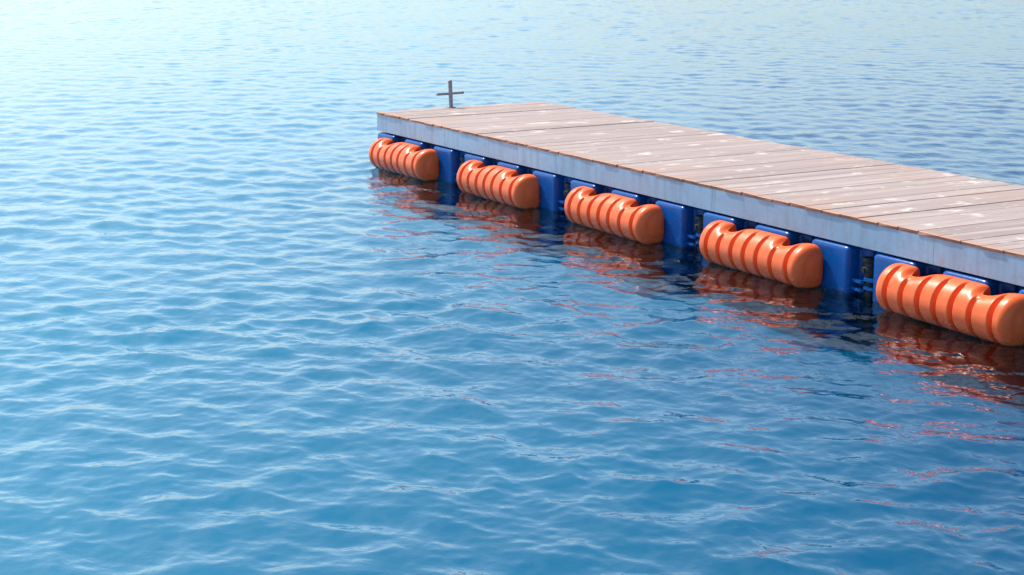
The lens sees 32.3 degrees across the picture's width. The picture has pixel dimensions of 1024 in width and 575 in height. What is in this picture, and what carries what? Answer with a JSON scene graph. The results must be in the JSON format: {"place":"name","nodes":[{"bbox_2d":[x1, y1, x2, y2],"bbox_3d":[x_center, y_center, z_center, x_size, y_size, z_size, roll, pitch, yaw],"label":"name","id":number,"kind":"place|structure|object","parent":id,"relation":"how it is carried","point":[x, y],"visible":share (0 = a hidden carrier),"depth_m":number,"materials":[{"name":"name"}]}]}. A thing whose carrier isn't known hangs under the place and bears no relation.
{"place":"outdoors","nodes":[
{"label":"outdoors","id":0,"kind":"place"},
{"bbox_2d":[0,0,1023,574],"bbox_3d":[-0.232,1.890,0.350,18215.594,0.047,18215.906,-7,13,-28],"label":"water","id":1,"kind":"structure","parent":0,"point":[260,314],"depth_m":8.48,"materials":[{"name":"blue liquid"}]},
{"bbox_2d":[376,102,1023,301],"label":"floating dock","id":2,"kind":"object","parent":1,"relation":"on","point":[862,224],"visible":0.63,"depth_m":10.43,"materials":[{"name":"brown wood"}]},
{"bbox_2d":[369,138,439,181],"bbox_3d":[-0.840,-0.974,13.493,0.179,0.250,0.940,-9,14,-28],"label":"dock fender","id":3,"kind":"object","parent":2,"relation":"attached to","point":[411,160],"visible":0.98,"depth_m":13.31,"materials":[{"name":"orange plastic"}]},
{"bbox_2d":[436,80,463,107],"bbox_3d":[-0.494,-1.571,14.315,0.248,0.221,0.054,-7,13,-28],"label":"metal cross","id":4,"kind":"object","parent":2,"relation":"on","point":[450,93],"visible":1,"depth_m":14.30,"materials":[{"name":"grey metal"}]},
{"bbox_2d":[457,160,539,208],"bbox_3d":[-0.112,-0.706,12.207,0.179,0.250,0.940,-8,14,-28],"label":"dock fender","id":5,"kind":"object","parent":2,"relation":"attached to","point":[504,185],"visible":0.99,"depth_m":12.04,"materials":[{"name":"orange plastic"}]},
{"bbox_2d":[564,186,663,243],"bbox_3d":[0.613,-0.444,10.921,0.179,0.250,0.940,-8,15,-28],"label":"dock fender","id":6,"kind":"object","parent":2,"relation":"attached to","point":[617,215],"visible":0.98,"depth_m":10.76,"materials":[{"name":"orange plastic"}]},
{"bbox_2d":[699,220,822,287],"bbox_3d":[1.337,-0.178,9.635,0.179,0.250,0.940,-8,14,-28],"label":"dock fender","id":7,"kind":"object","parent":2,"relation":"attached to","point":[768,255],"visible":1,"depth_m":9.49,"materials":[{"name":"orange plastic"}]},
{"bbox_2d":[876,263,1023,345],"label":"dock fender","id":8,"kind":"object","parent":2,"relation":"attached to","point":[966,307],"visible":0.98,"depth_m":8.24,"materials":[{"name":"orange plastic"}]}
]}

